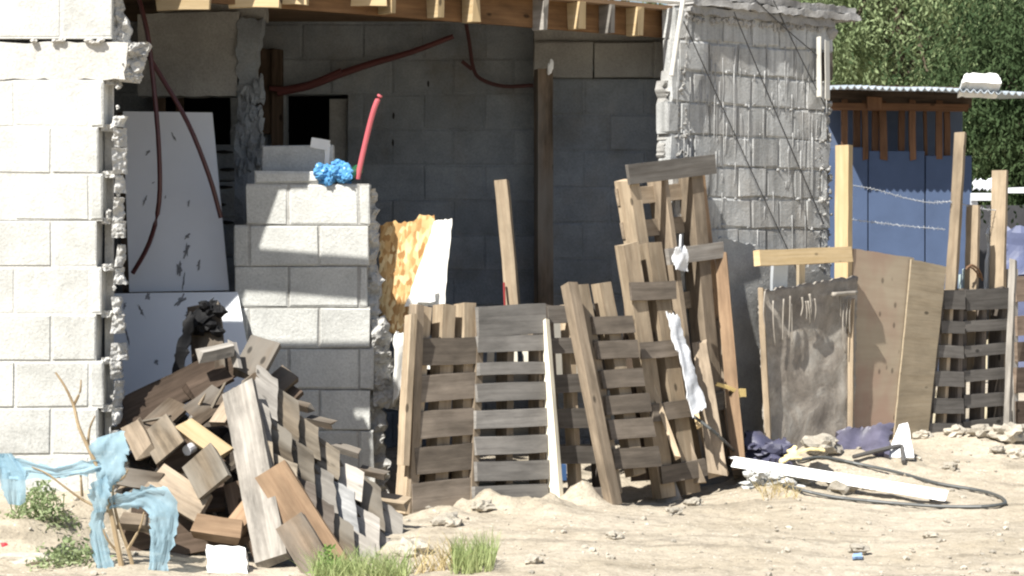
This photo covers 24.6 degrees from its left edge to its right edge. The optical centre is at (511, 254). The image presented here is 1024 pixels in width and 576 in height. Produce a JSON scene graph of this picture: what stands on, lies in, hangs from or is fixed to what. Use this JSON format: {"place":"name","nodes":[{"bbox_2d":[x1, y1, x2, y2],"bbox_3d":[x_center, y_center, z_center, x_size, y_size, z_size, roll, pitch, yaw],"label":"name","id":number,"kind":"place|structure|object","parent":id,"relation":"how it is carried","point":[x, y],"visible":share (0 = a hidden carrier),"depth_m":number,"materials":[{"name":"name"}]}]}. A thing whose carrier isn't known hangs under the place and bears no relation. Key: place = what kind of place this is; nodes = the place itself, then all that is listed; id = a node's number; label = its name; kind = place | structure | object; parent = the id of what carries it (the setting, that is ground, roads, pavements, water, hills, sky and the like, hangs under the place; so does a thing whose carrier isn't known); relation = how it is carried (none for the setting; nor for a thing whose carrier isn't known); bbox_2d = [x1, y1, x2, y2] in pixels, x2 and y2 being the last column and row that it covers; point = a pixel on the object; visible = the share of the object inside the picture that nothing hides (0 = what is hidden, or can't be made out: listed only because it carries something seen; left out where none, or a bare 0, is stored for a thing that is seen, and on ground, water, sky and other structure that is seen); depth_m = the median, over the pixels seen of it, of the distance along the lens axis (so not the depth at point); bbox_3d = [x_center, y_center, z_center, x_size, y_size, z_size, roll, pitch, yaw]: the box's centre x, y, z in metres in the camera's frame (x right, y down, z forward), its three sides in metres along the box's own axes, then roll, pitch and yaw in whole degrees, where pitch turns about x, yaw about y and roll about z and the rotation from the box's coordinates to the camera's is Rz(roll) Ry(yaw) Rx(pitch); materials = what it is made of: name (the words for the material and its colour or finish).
{"place":"outdoors","nodes":[
{"label":"outdoors","id":0,"kind":"place"},
{"bbox_2d":[0,355,1023,575],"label":"ground","id":1,"kind":"structure","parent":0,"point":[582,500],"depth_m":10.37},
{"bbox_2d":[0,552,57,564],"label":"rock","id":2,"kind":"object","parent":1,"relation":"on","point":[18,558],"visible":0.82,"depth_m":9.31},
{"bbox_2d":[0,479,90,535],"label":"weed","id":3,"kind":"object","parent":1,"relation":"on","point":[42,512],"visible":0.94,"depth_m":9.60,"materials":[{"name":"green plant"}]},
{"bbox_2d":[25,531,117,570],"bbox_3d":[-1.741,1.182,9.287,0.384,0.141,0.337,0,0,0],"label":"weed","id":4,"kind":"object","parent":1,"relation":"on","point":[55,554],"visible":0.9,"depth_m":9.28,"materials":[{"name":"green plant"}]},
{"bbox_2d":[0,0,151,493],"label":"block wall","id":5,"kind":"structure","parent":1,"relation":"on","point":[63,163],"depth_m":10.00,"materials":[{"name":"concrete"}]},
{"bbox_2d":[32,372,144,565],"bbox_3d":[-1.661,0.886,9.210,0.443,0.852,0.077,0,0,-3],"label":"dead shrub","id":6,"kind":"object","parent":1,"relation":"on","point":[117,548],"visible":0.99,"depth_m":9.19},
{"bbox_2d":[0,431,178,570],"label":"torn plastic","id":7,"kind":"object","parent":6,"relation":"attached to","point":[110,452],"visible":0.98,"depth_m":9.19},
{"bbox_2d":[123,515,192,550],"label":"loose board","id":8,"kind":"object","parent":1,"relation":"on","point":[142,541],"visible":0.27,"depth_m":9.61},
{"bbox_2d":[116,511,150,532],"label":"loose board","id":9,"kind":"object","parent":8,"relation":"on","point":[129,521],"visible":0.46,"depth_m":9.52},
{"bbox_2d":[131,482,224,514],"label":"loose board","id":10,"kind":"object","parent":8,"relation":"on","point":[217,503],"visible":0.27,"depth_m":9.76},
{"bbox_2d":[144,464,212,522],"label":"loose board","id":11,"kind":"object","parent":8,"relation":"on","point":[190,505],"visible":0.77,"depth_m":9.64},
{"bbox_2d":[116,467,164,488],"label":"loose board","id":12,"kind":"object","parent":11,"relation":"on","point":[136,478],"visible":0.59,"depth_m":9.71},
{"bbox_2d":[147,414,184,464],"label":"loose board","id":13,"kind":"object","parent":11,"relation":"on","point":[166,437],"visible":1,"depth_m":9.79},
{"bbox_2d":[121,417,154,460],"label":"loose board","id":14,"kind":"object","parent":13,"relation":"on","point":[138,439],"visible":1,"depth_m":9.83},
{"bbox_2d":[182,442,231,499],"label":"loose board","id":15,"kind":"object","parent":11,"relation":"on","point":[206,470],"visible":1,"depth_m":9.63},
{"bbox_2d":[114,292,246,453],"bbox_3d":[-1.542,0.557,11.125,0.794,0.753,0.370,0,0,0],"label":"white board","id":16,"kind":"object","parent":1,"relation":"on","point":[151,335],"visible":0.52,"depth_m":11.21,"materials":[{"name":"plastic"}]},
{"bbox_2d":[149,145,235,292],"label":"block wall","id":17,"kind":"structure","parent":1,"relation":"on","point":[225,159],"depth_m":12.45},
{"bbox_2d":[148,414,238,517],"bbox_3d":[-1.197,1.053,10.124,1.078,0.731,0.692,0,0,0],"label":"rubble","id":18,"kind":"object","parent":1,"relation":"on","point":[222,433],"visible":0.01,"depth_m":10.19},
{"bbox_2d":[126,397,186,444],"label":"loose board","id":19,"kind":"object","parent":18,"relation":"on","point":[175,410],"visible":0.41,"depth_m":10.15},
{"bbox_2d":[111,357,236,429],"bbox_3d":[-1.457,0.589,10.261,0.623,0.377,0.099,0,0,-34],"label":"loose board","id":20,"kind":"object","parent":18,"relation":"on","point":[145,401],"visible":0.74,"depth_m":10.21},
{"bbox_2d":[187,301,226,368],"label":"loose board","id":21,"kind":"object","parent":20,"relation":"on","point":[208,339],"visible":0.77,"depth_m":10.40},
{"bbox_2d":[172,298,228,372],"bbox_3d":[-1.382,0.362,10.384,0.266,0.344,0.114,0,0,-21],"label":"black rag","id":22,"kind":"object","parent":21,"relation":"on","point":[199,321],"visible":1,"depth_m":10.37,"materials":[{"name":"fabric"}]},
{"bbox_2d":[182,365,233,399],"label":"loose board","id":23,"kind":"object","parent":20,"relation":"on","point":[218,377],"visible":0.82,"depth_m":10.25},
{"bbox_2d":[227,339,241,367],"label":"loose board","id":24,"kind":"object","parent":23,"relation":"on","point":[236,360],"visible":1,"depth_m":10.26,"materials":[{"name":"grey wood"}]},
{"bbox_2d":[195,342,234,363],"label":"loose board","id":25,"kind":"object","parent":24,"relation":"on","point":[214,353],"visible":1,"depth_m":10.21,"materials":[{"name":"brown wood"}]},
{"bbox_2d":[233,335,280,378],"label":"loose board","id":26,"kind":"object","parent":20,"relation":"on","point":[262,352],"visible":0.82,"depth_m":10.34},
{"bbox_2d":[156,439,200,471],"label":"loose board","id":27,"kind":"object","parent":18,"relation":"on","point":[177,460],"visible":0.23,"depth_m":9.86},
{"bbox_2d":[183,385,223,424],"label":"loose board","id":28,"kind":"object","parent":18,"relation":"on","point":[203,413],"visible":0.77,"depth_m":10.07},
{"bbox_2d":[286,386,303,399],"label":"loose board","id":29,"kind":"object","parent":18,"relation":"on","point":[296,393],"visible":0.41,"depth_m":10.46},
{"bbox_2d":[271,365,298,391],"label":"loose board","id":30,"kind":"object","parent":29,"relation":"on","point":[286,378],"visible":0.5,"depth_m":10.46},
{"bbox_2d":[170,532,237,554],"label":"loose board","id":31,"kind":"object","parent":1,"relation":"on","point":[187,543],"visible":0.3,"depth_m":9.62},
{"bbox_2d":[223,480,250,546],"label":"loose board","id":32,"kind":"object","parent":31,"relation":"on","point":[232,491],"visible":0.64,"depth_m":9.68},
{"bbox_2d":[206,544,248,572],"bbox_3d":[-1.130,1.237,9.352,0.173,0.169,0.170,0,0,0],"label":"white block","id":33,"kind":"object","parent":1,"relation":"on","point":[223,558],"depth_m":9.30,"materials":[{"name":"concrete"}]},
{"bbox_2d":[233,17,265,291],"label":"mortar column","id":34,"kind":"structure","parent":1,"relation":"on","point":[249,138],"depth_m":12.11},
{"bbox_2d":[137,3,268,98],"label":"concrete lintel","id":35,"kind":"structure","parent":34,"relation":"on","point":[194,53],"depth_m":12.13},
{"bbox_2d":[222,378,290,567],"bbox_3d":[-1.057,0.898,9.677,0.142,0.751,0.648,0,0,-20],"label":"loose board","id":36,"kind":"object","parent":1,"relation":"on","point":[251,453],"visible":0.99,"depth_m":9.67,"materials":[{"name":"grey wood"}]},
{"bbox_2d":[175,418,232,458],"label":"loose board","id":37,"kind":"object","parent":36,"relation":"on","point":[197,434],"visible":0.91,"depth_m":9.79,"materials":[{"name":"yellow wood"}]},
{"bbox_2d":[229,501,247,536],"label":"loose board","id":38,"kind":"object","parent":36,"relation":"on","point":[238,513],"visible":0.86,"depth_m":9.59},
{"bbox_2d":[190,513,244,544],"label":"loose board","id":39,"kind":"object","parent":38,"relation":"on","point":[217,529],"visible":1,"depth_m":9.50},
{"bbox_2d":[8,21,592,447],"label":"block wall","id":40,"kind":"structure","parent":1,"relation":"on","point":[451,136],"depth_m":13.30,"materials":[{"name":"concrete"}]},
{"bbox_2d":[157,48,283,145],"bbox_3d":[-1.656,-0.783,13.260,0.728,0.770,0.072,0,0,0],"label":"window frame","id":41,"kind":"structure","parent":40,"relation":"in","point":[271,67],"depth_m":13.23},
{"bbox_2d":[269,34,453,95],"bbox_3d":[-0.845,-1.065,13.191,1.039,0.351,0.070,0,0,0],"label":"conduit","id":42,"kind":"object","parent":40,"relation":"attached to","point":[314,83],"visible":1,"depth_m":13.18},
{"bbox_2d":[123,0,680,37],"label":"porch roof","id":43,"kind":"structure","parent":40,"relation":"on","point":[626,18],"depth_m":12.13,"materials":[{"name":"brown wood"}]},
{"bbox_2d":[131,0,161,273],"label":"hose","id":44,"kind":"object","parent":43,"relation":"hanging from","point":[158,145],"visible":0.98,"depth_m":11.19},
{"bbox_2d":[461,24,532,88],"bbox_3d":[-0.084,-1.112,13.161,0.409,0.362,0.036,0,0,-4],"label":"cable","id":45,"kind":"object","parent":43,"relation":"hanging from","point":[473,69],"visible":1,"depth_m":13.14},
{"bbox_2d":[669,0,684,75],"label":"conduit pipe","id":46,"kind":"object","parent":40,"relation":"attached to","point":[677,36],"visible":1,"depth_m":12.51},
{"bbox_2d":[276,512,327,573],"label":"loose board","id":47,"kind":"object","parent":1,"relation":"on","point":[296,532],"visible":0.79,"depth_m":9.37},
{"bbox_2d":[255,460,349,565],"bbox_3d":[-0.832,1.096,9.498,0.488,0.511,0.096,0,0,38],"label":"loose board","id":48,"kind":"object","parent":1,"relation":"on","point":[280,481],"visible":0.64,"depth_m":9.54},
{"bbox_2d":[234,145,399,492],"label":"block pillar","id":49,"kind":"structure","parent":1,"relation":"on","point":[309,279],"depth_m":11.30,"materials":[{"name":"concrete"}]},
{"bbox_2d":[117,111,229,292],"bbox_3d":[-1.672,-0.257,11.568,0.586,0.908,0.262,0,0,0],"label":"white board","id":50,"kind":"object","parent":49,"relation":"on","point":[186,251],"visible":0.91,"depth_m":11.55,"materials":[{"name":"paint"}]},
{"bbox_2d":[147,56,222,217],"bbox_3d":[-1.586,-0.583,11.318,0.400,0.815,0.039,0,0,-23],"label":"hose","id":51,"kind":"object","parent":50,"relation":"attached to","point":[191,131],"visible":0.92,"depth_m":11.32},
{"bbox_2d":[313,159,353,186],"bbox_3d":[-0.861,-0.385,11.344,0.200,0.151,0.179,0,0,0],"label":"plastic bag","id":52,"kind":"object","parent":49,"relation":"on","point":[339,171],"visible":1,"depth_m":11.28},
{"bbox_2d":[355,94,381,179],"bbox_3d":[-0.694,-0.570,11.370,0.139,0.416,0.032,0,0,13],"label":"pipe","id":53,"kind":"object","parent":49,"relation":"on","point":[367,135],"visible":1,"depth_m":11.36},
{"bbox_2d":[393,331,429,406],"bbox_3d":[-0.488,0.545,11.379,0.226,0.384,0.094,0,0,-36],"label":"plastic sack","id":54,"kind":"object","parent":49,"relation":"on","point":[398,344],"visible":0.25,"depth_m":11.31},
{"bbox_2d":[379,214,451,332],"bbox_3d":[-0.474,0.097,11.454,0.362,0.587,0.118,0,0,0],"label":"strand board panel","id":55,"kind":"object","parent":49,"relation":"attached to","point":[413,259],"visible":0.88,"depth_m":11.46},
{"bbox_2d":[241,364,402,533],"bbox_3d":[-0.808,0.906,10.135,0.718,0.866,0.167,0,0,-18],"label":"pallet","id":56,"kind":"object","parent":1,"relation":"on","point":[282,405],"visible":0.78,"depth_m":10.12,"materials":[{"name":"grey wood"}]},
{"bbox_2d":[268,441,376,557],"bbox_3d":[-0.802,1.128,9.786,0.646,0.787,0.165,0,0,-9],"label":"pallet","id":57,"kind":"object","parent":1,"relation":"on","point":[346,534],"visible":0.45,"depth_m":9.80,"materials":[{"name":"grey wood"}]},
{"bbox_2d":[259,401,391,550],"bbox_3d":[-0.821,1.010,9.955,0.687,0.831,0.175,0,0,-14],"label":"pallet","id":58,"kind":"object","parent":1,"relation":"on","point":[340,497],"visible":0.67,"depth_m":9.96,"materials":[{"name":"grey wood"}]},
{"bbox_2d":[284,541,439,575],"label":"grass tuft","id":59,"kind":"object","parent":1,"relation":"on","point":[355,566],"visible":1,"depth_m":9.08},
{"bbox_2d":[381,492,411,511],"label":"loose board","id":60,"kind":"object","parent":1,"relation":"on","point":[398,502],"visible":0.82,"depth_m":10.30,"materials":[{"name":"brown wood"}]},
{"bbox_2d":[397,304,423,515],"bbox_3d":[-0.478,0.764,11.026,0.096,1.061,0.188,0,0,36],"label":"fence post","id":61,"kind":"object","parent":1,"relation":"on","point":[410,410],"visible":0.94,"depth_m":11.00,"materials":[{"name":"brown wood"}]},
{"bbox_2d":[393,537,433,557],"bbox_3d":[-0.411,1.230,9.827,0.155,0.095,0.135,0,0,24],"label":"rock","id":62,"kind":"object","parent":1,"relation":"on","point":[405,543],"visible":0.68,"depth_m":9.79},
{"bbox_2d":[396,302,476,513],"bbox_3d":[-0.359,0.727,11.176,0.490,0.992,0.204,0,0,-39],"label":"pallet","id":63,"kind":"object","parent":1,"relation":"on","point":[443,466],"visible":0.83,"depth_m":11.15,"materials":[{"name":"brown wood"}]},
{"bbox_2d":[429,511,461,526],"bbox_3d":[-0.293,1.190,10.464,0.147,0.084,0.124,0,0,16],"label":"rock","id":64,"kind":"object","parent":1,"relation":"on","point":[449,519],"visible":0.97,"depth_m":10.43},
{"bbox_2d":[406,528,495,574],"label":"dry weed","id":65,"kind":"object","parent":1,"relation":"on","point":[442,562],"visible":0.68,"depth_m":9.30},
{"bbox_2d":[439,528,503,574],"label":"grass tuft","id":66,"kind":"object","parent":1,"relation":"on","point":[480,558],"visible":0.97,"depth_m":9.15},
{"bbox_2d":[494,179,519,304],"bbox_3d":[-0.022,-0.020,12.025,0.158,0.730,0.063,0,0,39],"label":"timber","id":67,"kind":"object","parent":1,"relation":"on","point":[506,236],"visible":0.85,"depth_m":12.01,"materials":[{"name":"brown wood"}]},
{"bbox_2d":[468,303,549,499],"bbox_3d":[-0.041,0.730,11.399,0.524,0.981,0.211,0,0,-39],"label":"pallet","id":68,"kind":"object","parent":1,"relation":"on","point":[504,431],"visible":0.94,"depth_m":11.37,"materials":[{"name":"grey wood"}]},
{"bbox_2d":[534,69,553,305],"bbox_3d":[0.173,-0.153,12.725,0.093,1.726,0.135,0,0,-14],"label":"timber post","id":69,"kind":"object","parent":1,"relation":"on","point":[543,186],"visible":0.72,"depth_m":12.69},
{"bbox_2d":[543,319,562,497],"bbox_3d":[0.195,0.772,11.481,0.052,0.915,0.147,0,0,-36],"label":"white strip","id":70,"kind":"object","parent":1,"relation":"on","point":[555,483],"visible":0.91,"depth_m":11.47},
{"bbox_2d":[546,304,610,498],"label":"pallet","id":71,"kind":"object","parent":1,"relation":"on","point":[572,420],"visible":0.38,"depth_m":11.65,"materials":[{"name":"brown wood"}]},
{"bbox_2d":[533,29,663,443],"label":"block wall","id":72,"kind":"structure","parent":1,"relation":"on","point":[604,127],"depth_m":13.12,"materials":[{"name":"concrete"}]},
{"bbox_2d":[561,282,661,504],"bbox_3d":[0.470,0.678,11.626,0.366,1.087,0.462,0,0,36],"label":"pallet","id":73,"kind":"object","parent":1,"relation":"on","point":[623,405],"visible":1,"depth_m":11.60,"materials":[{"name":"brown wood"}]},
{"bbox_2d":[615,242,707,498],"bbox_3d":[0.770,0.591,12.027,0.458,1.313,0.224,0,0,-38],"label":"pallet","id":74,"kind":"object","parent":1,"relation":"on","point":[648,288],"visible":0.86,"depth_m":11.98,"materials":[{"name":"brown wood"}]},
{"bbox_2d":[654,385,680,459],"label":"loose board","id":75,"kind":"object","parent":74,"relation":"on","point":[672,442],"visible":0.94,"depth_m":11.90,"materials":[{"name":"brown wood"}]},
{"bbox_2d":[666,311,705,416],"bbox_3d":[0.880,0.559,11.997,0.209,0.537,0.152,0,0,37],"label":"torn plastic","id":76,"kind":"object","parent":74,"relation":"attached to","point":[695,397],"visible":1,"depth_m":11.99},
{"bbox_2d":[614,154,740,486],"bbox_3d":[0.897,0.389,12.476,0.822,1.856,0.266,0,0,-42],"label":"pallet","id":77,"kind":"object","parent":1,"relation":"on","point":[698,298],"visible":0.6,"depth_m":12.53,"materials":[{"name":"brown wood"}]},
{"bbox_2d":[671,234,688,271],"bbox_3d":[0.873,-0.007,12.244,0.047,0.196,0.117,0,0,39],"label":"rag","id":78,"kind":"object","parent":77,"relation":"attached to","point":[680,257],"visible":1,"depth_m":12.24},
{"bbox_2d":[715,252,744,470],"bbox_3d":[1.159,0.560,12.491,0.080,1.151,0.369,0,0,-11],"label":"loose board","id":79,"kind":"object","parent":77,"relation":"on","point":[735,432],"visible":0.96,"depth_m":12.48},
{"bbox_2d":[692,339,727,478],"bbox_3d":[1.025,0.801,12.179,0.101,0.714,0.282,0,0,-18],"label":"loose board","id":80,"kind":"object","parent":1,"relation":"on","point":[715,457],"visible":0.94,"depth_m":12.15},
{"bbox_2d":[715,319,742,479],"bbox_3d":[1.156,0.771,12.567,0.058,0.856,0.249,0,0,-30],"label":"loose board","id":81,"kind":"object","parent":1,"relation":"on","point":[737,474],"visible":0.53,"depth_m":12.59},
{"bbox_2d":[655,0,861,440],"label":"block wall","id":82,"kind":"structure","parent":1,"relation":"on","point":[691,120],"depth_m":12.98,"materials":[{"name":"concrete"}]},
{"bbox_2d":[816,36,832,99],"bbox_3d":[1.777,-1.054,13.343,0.056,0.362,0.166,0,0,37],"label":"wall bracket","id":83,"kind":"object","parent":82,"relation":"attached to","point":[825,68],"depth_m":13.31,"materials":[{"name":"white metal"}]},
{"bbox_2d":[742,430,795,474],"bbox_3d":[1.358,1.053,12.478,0.290,0.219,0.307,0,0,0],"label":"tarp","id":84,"kind":"object","parent":1,"relation":"on","point":[759,445],"visible":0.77,"depth_m":12.41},
{"bbox_2d":[739,468,806,488],"bbox_3d":[1.338,1.164,11.948,0.362,0.180,0.177,0,0,0],"label":"plastic scrap","id":85,"kind":"object","parent":1,"relation":"on","point":[761,476],"visible":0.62,"depth_m":11.91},
{"bbox_2d":[758,276,857,449],"bbox_3d":[1.651,0.611,12.932,0.862,0.985,0.110,0,0,-42],"label":"muddy panel","id":86,"kind":"object","parent":1,"relation":"on","point":[807,334],"visible":0.92,"depth_m":12.91,"materials":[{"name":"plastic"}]},
{"bbox_2d":[770,265,787,290],"bbox_3d":[1.469,0.144,12.903,0.131,0.212,0.021,0,0,-42],"label":"board offcut","id":87,"kind":"object","parent":86,"relation":"on","point":[778,276],"visible":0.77,"depth_m":12.88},
{"bbox_2d":[800,433,842,455],"bbox_3d":[1.681,1.037,12.710,0.233,0.137,0.231,0,0,0],"label":"rock","id":88,"kind":"object","parent":1,"relation":"on","point":[828,443],"visible":0.88,"depth_m":12.66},
{"bbox_2d":[729,456,947,500],"bbox_3d":[1.640,1.127,11.829,1.153,0.175,0.086,0,0,26],"label":"gutter","id":89,"kind":"object","parent":1,"relation":"on","point":[864,482],"visible":1,"depth_m":11.78,"materials":[{"name":"white plastic"}]},
{"bbox_2d":[834,145,852,278],"bbox_3d":[1.867,0.234,13.247,0.092,1.703,0.078,0,0,37],"label":"fence post","id":90,"kind":"object","parent":1,"relation":"on","point":[843,189],"visible":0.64,"depth_m":13.23,"materials":[{"name":"yellow wood"}]},
{"bbox_2d":[753,246,852,265],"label":"rail board","id":91,"kind":"object","parent":90,"relation":"attached to","point":[801,256],"visible":1,"depth_m":12.82,"materials":[{"name":"yellow wood"}]},
{"bbox_2d":[693,415,1006,508],"bbox_3d":[1.838,1.028,12.030,1.589,0.418,1.002,0,0,28],"label":"hose","id":92,"kind":"object","parent":1,"relation":"on","point":[727,444],"visible":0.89,"depth_m":11.88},
{"bbox_2d":[835,422,894,458],"bbox_3d":[1.917,1.030,12.829,0.379,0.214,0.246,0,0,0],"label":"tarp","id":93,"kind":"object","parent":1,"relation":"on","point":[876,436],"visible":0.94,"depth_m":12.86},
{"bbox_2d":[852,249,913,440],"bbox_3d":[2.099,0.541,13.389,0.675,1.147,0.081,0,0,-42],"label":"plywood sheet","id":94,"kind":"object","parent":1,"relation":"on","point":[882,283],"visible":0.84,"depth_m":13.37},
{"bbox_2d":[889,422,913,458],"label":"white board","id":95,"kind":"object","parent":1,"relation":"on","point":[902,435],"visible":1,"depth_m":12.78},
{"bbox_2d":[796,0,1023,179],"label":"tree","id":96,"kind":"object","parent":1,"relation":"on","point":[860,42],"visible":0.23,"depth_m":29.39,"materials":[{"name":"green plant"}]},
{"bbox_2d":[893,259,945,438],"bbox_3d":[2.362,0.564,13.599,0.552,1.072,0.061,0,0,-42],"label":"plywood sheet","id":97,"kind":"object","parent":1,"relation":"on","point":[925,291],"visible":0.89,"depth_m":13.60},
{"bbox_2d":[825,85,1023,366],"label":"shed","id":98,"kind":"structure","parent":1,"relation":"on","point":[900,139],"depth_m":19.50,"materials":[{"name":"metal"}]},
{"bbox_2d":[957,73,1001,98],"bbox_3d":[3.784,-1.367,19.022,0.327,0.204,0.235,0,0,0],"label":"white bundle","id":99,"kind":"object","parent":98,"relation":"on","point":[990,82],"visible":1,"depth_m":18.95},
{"bbox_2d":[832,0,1023,226],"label":"tree","id":100,"kind":"object","parent":1,"relation":"on","point":[1006,126],"visible":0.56,"depth_m":23.59,"materials":[{"name":"green plant"}]},
{"bbox_2d":[928,289,965,432],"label":"pallet","id":101,"kind":"object","parent":1,"relation":"on","point":[947,405],"visible":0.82,"depth_m":13.84,"materials":[{"name":"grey wood"}]},
{"bbox_2d":[945,132,966,289],"bbox_3d":[2.632,0.147,14.042,0.230,1.763,0.078,0,0,-40],"label":"fence post","id":102,"kind":"object","parent":1,"relation":"on","point":[954,240],"visible":0.64,"depth_m":14.05,"materials":[{"name":"brown wood"}]},
{"bbox_2d":[957,286,1008,427],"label":"pallet","id":103,"kind":"object","parent":1,"relation":"on","point":[977,400],"visible":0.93,"depth_m":14.11,"materials":[{"name":"grey wood"}]},
{"bbox_2d":[964,205,979,369],"bbox_3d":[2.777,0.210,14.174,0.091,1.024,0.076,0,0,34],"label":"fence post","id":104,"kind":"object","parent":103,"relation":"on","point":[972,244],"visible":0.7,"depth_m":14.15,"materials":[{"name":"brown wood"}]},
{"bbox_2d":[988,170,1007,366],"bbox_3d":[2.975,0.109,14.353,0.101,1.250,0.089,0,0,32],"label":"fence post","id":105,"kind":"object","parent":103,"relation":"on","point":[998,225],"visible":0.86,"depth_m":14.34,"materials":[{"name":"brown wood"}]},
{"bbox_2d":[983,214,990,339],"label":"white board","id":106,"kind":"object","parent":105,"relation":"attached to","point":[986,271],"visible":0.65,"depth_m":14.38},
{"bbox_2d":[970,177,1023,204],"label":"white rail","id":107,"kind":"object","parent":1,"relation":"on","point":[979,185],"visible":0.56,"depth_m":18.29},
{"bbox_2d":[978,205,1023,343],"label":"dark fence","id":108,"kind":"object","parent":1,"relation":"on","point":[1019,219],"visible":0.09,"depth_m":22.97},
{"bbox_2d":[988,422,1023,443],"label":"rock","id":109,"kind":"object","parent":1,"relation":"on","point":[1010,433],"visible":1,"depth_m":13.36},
{"bbox_2d":[1003,258,1016,423],"bbox_3d":[3.007,0.544,14.150,0.056,1.041,0.096,0,0,36],"label":"fence post","id":110,"kind":"object","parent":1,"relation":"on","point":[1009,362],"visible":0.93,"depth_m":14.13,"materials":[{"name":"brown wood"}]},
{"bbox_2d":[1002,269,1023,423],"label":"pallet","id":111,"kind":"object","parent":1,"relation":"on","point":[1017,405],"visible":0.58,"depth_m":14.31,"materials":[{"name":"brown wood"}]},
{"bbox_2d":[1006,225,1023,366],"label":"tarp","id":112,"kind":"object","parent":1,"relation":"on","point":[1015,244],"visible":0.39,"depth_m":17.57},
{"bbox_2d":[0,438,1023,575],"bbox_3d":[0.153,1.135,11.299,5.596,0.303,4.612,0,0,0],"label":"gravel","id":113,"kind":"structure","parent":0,"point":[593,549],"depth_m":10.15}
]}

